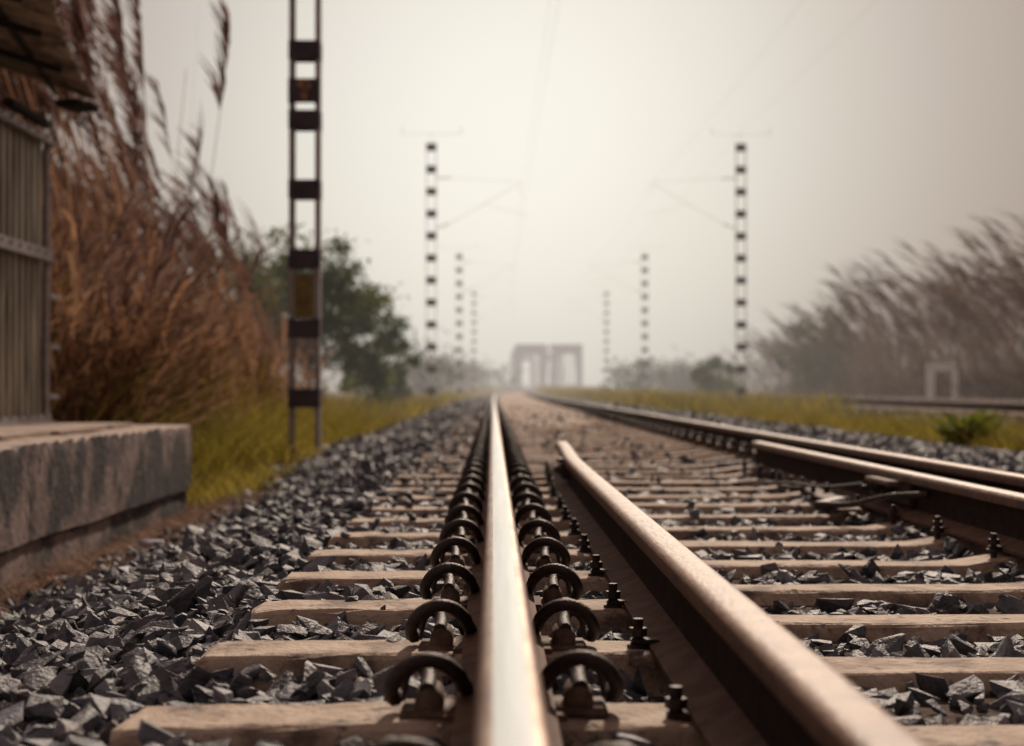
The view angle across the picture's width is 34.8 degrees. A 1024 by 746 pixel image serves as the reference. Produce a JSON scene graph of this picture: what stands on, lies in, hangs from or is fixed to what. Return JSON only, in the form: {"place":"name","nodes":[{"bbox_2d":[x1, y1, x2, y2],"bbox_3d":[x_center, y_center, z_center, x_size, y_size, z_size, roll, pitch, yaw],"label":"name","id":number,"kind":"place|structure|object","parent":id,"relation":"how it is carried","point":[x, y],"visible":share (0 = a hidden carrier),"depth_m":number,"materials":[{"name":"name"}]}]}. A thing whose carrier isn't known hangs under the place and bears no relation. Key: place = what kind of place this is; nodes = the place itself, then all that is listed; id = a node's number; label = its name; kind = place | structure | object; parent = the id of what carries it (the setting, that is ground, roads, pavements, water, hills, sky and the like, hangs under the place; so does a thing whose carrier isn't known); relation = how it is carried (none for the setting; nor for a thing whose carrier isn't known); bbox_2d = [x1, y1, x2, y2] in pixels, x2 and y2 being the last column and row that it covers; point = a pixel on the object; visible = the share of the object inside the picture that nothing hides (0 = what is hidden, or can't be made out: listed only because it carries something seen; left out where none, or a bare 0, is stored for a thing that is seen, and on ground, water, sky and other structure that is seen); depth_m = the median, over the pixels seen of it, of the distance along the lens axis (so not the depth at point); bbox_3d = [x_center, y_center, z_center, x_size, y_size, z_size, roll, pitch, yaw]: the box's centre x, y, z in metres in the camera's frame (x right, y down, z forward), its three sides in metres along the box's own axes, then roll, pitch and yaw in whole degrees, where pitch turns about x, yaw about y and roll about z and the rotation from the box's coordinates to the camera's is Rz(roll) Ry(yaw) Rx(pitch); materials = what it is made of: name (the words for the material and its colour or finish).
{"place":"outdoors","nodes":[
{"label":"outdoors","id":0,"kind":"place"},
{"bbox_2d":[0,387,1023,745],"bbox_3d":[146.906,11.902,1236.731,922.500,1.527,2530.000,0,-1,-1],"label":"ground","id":1,"kind":"structure","parent":0,"point":[950,717],"depth_m":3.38,"materials":[{"name":"grey gravel"}]},
{"bbox_2d":[0,423,191,592],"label":"concrete platform","id":2,"kind":"structure","parent":1,"relation":"on","point":[63,486],"depth_m":8.49,"materials":[{"name":"grey concrete"}]},
{"bbox_2d":[0,0,99,425],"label":"corrugated metal hut","id":3,"kind":"object","parent":2,"relation":"on","point":[33,44],"visible":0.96,"depth_m":10.41,"materials":[{"name":"grey metal"}]},
{"bbox_2d":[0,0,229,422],"bbox_3d":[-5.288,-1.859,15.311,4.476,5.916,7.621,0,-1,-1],"label":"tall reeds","id":4,"kind":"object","parent":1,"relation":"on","point":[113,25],"visible":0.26,"depth_m":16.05,"materials":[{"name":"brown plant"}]},
{"bbox_2d":[0,479,297,619],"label":"dry straw","id":5,"kind":"object","parent":1,"relation":"on","point":[150,533],"visible":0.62,"depth_m":7.79,"materials":[{"name":"brown plant"}]},
{"bbox_2d":[137,539,163,547],"bbox_3d":[-1.576,0.753,7.169,0.136,0.039,0.056,0,-1,-1],"label":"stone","id":6,"kind":"object","parent":1,"relation":"on","point":[148,542],"visible":0.63,"depth_m":7.16,"materials":[{"name":"grey stone"}]},
{"bbox_2d":[0,0,311,468],"bbox_3d":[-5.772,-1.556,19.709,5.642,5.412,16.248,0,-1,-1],"label":"tall reeds","id":7,"kind":"object","parent":1,"relation":"on","point":[60,182],"visible":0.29,"depth_m":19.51,"materials":[{"name":"brown plant"}]},
{"bbox_2d":[166,222,311,370],"bbox_3d":[-6.393,-1.219,38.018,4.078,4.934,4.168,0,-1,-1],"label":"green tree","id":8,"kind":"object","parent":1,"relation":"on","point":[261,259],"visible":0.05,"depth_m":37.51,"materials":[{"name":"green plant"}]},
{"bbox_2d":[196,298,333,425],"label":"tall reeds","id":9,"kind":"object","parent":1,"relation":"on","point":[298,355],"visible":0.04,"depth_m":31.22,"materials":[{"name":"brown plant"}]},
{"bbox_2d":[41,366,511,510],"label":"trackside grass","id":10,"kind":"structure","parent":1,"relation":"on","point":[258,441],"depth_m":16.19,"materials":[{"name":"green plant"}]},
{"bbox_2d":[288,0,321,456],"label":"electrification mast","id":11,"kind":"object","parent":1,"relation":"on","point":[301,287],"visible":0.97,"depth_m":15.90,"materials":[{"name":"metal"}]},
{"bbox_2d":[211,222,408,388],"bbox_3d":[-4.558,-1.062,35.971,4.613,4.503,3.942,0,-1,-1],"label":"green tree","id":12,"kind":"object","parent":1,"relation":"on","point":[361,302],"visible":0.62,"depth_m":35.48,"materials":[{"name":"green plant"}]},
{"bbox_2d":[331,336,416,406],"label":"roadside shrub","id":13,"kind":"object","parent":1,"relation":"on","point":[401,370],"visible":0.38,"depth_m":45.84,"materials":[{"name":"green plant"}]},
{"bbox_2d":[326,288,424,409],"bbox_3d":[-3.222,-0.389,37.975,2.498,3.130,2.343,0,-1,-1],"label":"roadside shrub","id":14,"kind":"object","parent":1,"relation":"on","point":[391,337],"visible":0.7,"depth_m":37.58,"materials":[{"name":"green plant"}]},
{"bbox_2d":[441,243,510,392],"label":"electrification mast","id":15,"kind":"object","parent":1,"relation":"on","point":[458,323],"visible":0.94,"depth_m":83.44,"materials":[{"name":"metal"}]},
{"bbox_2d":[426,127,527,398],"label":"electrification mast","id":16,"kind":"object","parent":1,"relation":"on","point":[431,146],"visible":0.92,"depth_m":49.95,"materials":[{"name":"metal"}]},
{"bbox_2d":[513,1,812,328],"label":"overhead wires","id":17,"kind":"object","parent":16,"relation":"attached to","point":[659,174],"visible":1,"depth_m":38.85,"materials":[{"name":"grey metal"}]},
{"bbox_2d":[461,284,514,389],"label":"electrification mast","id":18,"kind":"object","parent":1,"relation":"on","point":[473,341],"visible":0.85,"depth_m":116.94,"materials":[{"name":"metal"}]},
{"bbox_2d":[511,344,582,387],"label":"truss railway bridge","id":19,"kind":"structure","parent":1,"relation":"on","point":[529,352],"depth_m":284.87,"materials":[{"name":"metal"}]},
{"bbox_2d":[109,386,1023,745],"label":"railway track","id":20,"kind":"structure","parent":1,"relation":"on","point":[713,654],"depth_m":3.38,"materials":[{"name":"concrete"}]},
{"bbox_2d":[569,287,608,388],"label":"electrification mast","id":21,"kind":"object","parent":1,"relation":"on","point":[606,293],"visible":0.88,"depth_m":117.05,"materials":[{"name":"metal"}]},
{"bbox_2d":[587,247,661,393],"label":"electrification mast","id":22,"kind":"object","parent":1,"relation":"on","point":[644,323],"visible":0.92,"depth_m":83.55,"materials":[{"name":"metal"}]},
{"bbox_2d":[275,326,1023,396],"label":"distant trees","id":23,"kind":"object","parent":1,"relation":"on","point":[669,378],"visible":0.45,"depth_m":120.46,"materials":[{"name":"plant"}]},
{"bbox_2d":[645,128,769,398],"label":"electrification mast","id":24,"kind":"object","parent":1,"relation":"on","point":[740,236],"visible":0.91,"depth_m":50.06,"materials":[{"name":"metal"}]},
{"bbox_2d":[683,354,748,394],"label":"roadside shrub","id":25,"kind":"object","parent":1,"relation":"on","point":[702,373],"visible":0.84,"depth_m":69.89,"materials":[{"name":"green plant"}]},
{"bbox_2d":[536,383,1023,451],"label":"trackside grass","id":26,"kind":"structure","parent":1,"relation":"on","point":[794,410],"depth_m":36.58,"materials":[{"name":"green plant"}]},
{"bbox_2d":[591,387,1023,418],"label":"second railway track","id":27,"kind":"structure","parent":1,"relation":"on","point":[969,405],"depth_m":33.95,"materials":[{"name":"metal"}]},
{"bbox_2d":[768,296,884,394],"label":"roadside shrub","id":28,"kind":"object","parent":1,"relation":"on","point":[806,370],"visible":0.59,"depth_m":65.72,"materials":[{"name":"green plant"}]},
{"bbox_2d":[725,209,1023,400],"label":"tall reeds","id":29,"kind":"object","parent":1,"relation":"on","point":[1006,383],"visible":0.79,"depth_m":49.21,"materials":[{"name":"beige plant"}]},
{"bbox_2d":[860,405,1023,452],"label":"grass clump","id":30,"kind":"object","parent":1,"relation":"on","point":[1017,431],"visible":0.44,"depth_m":16.03,"materials":[{"name":"green plant"}]},
{"bbox_2d":[926,364,958,398],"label":"white post frame","id":31,"kind":"object","parent":1,"relation":"on","point":[931,369],"visible":0.68,"depth_m":44.05,"materials":[{"name":"paint"}]},
{"bbox_2d":[916,408,1010,445],"bbox_3d":[4.564,0.562,16.225,0.851,0.437,0.869,0,-1,40],"label":"leafy weed","id":32,"kind":"object","parent":1,"relation":"on","point":[972,417],"visible":0.59,"depth_m":16.16,"materials":[{"name":"green plant"}]},
{"bbox_2d":[16,0,1023,387],"label":"sky","id":33,"kind":"structure","parent":0,"point":[905,121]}
]}

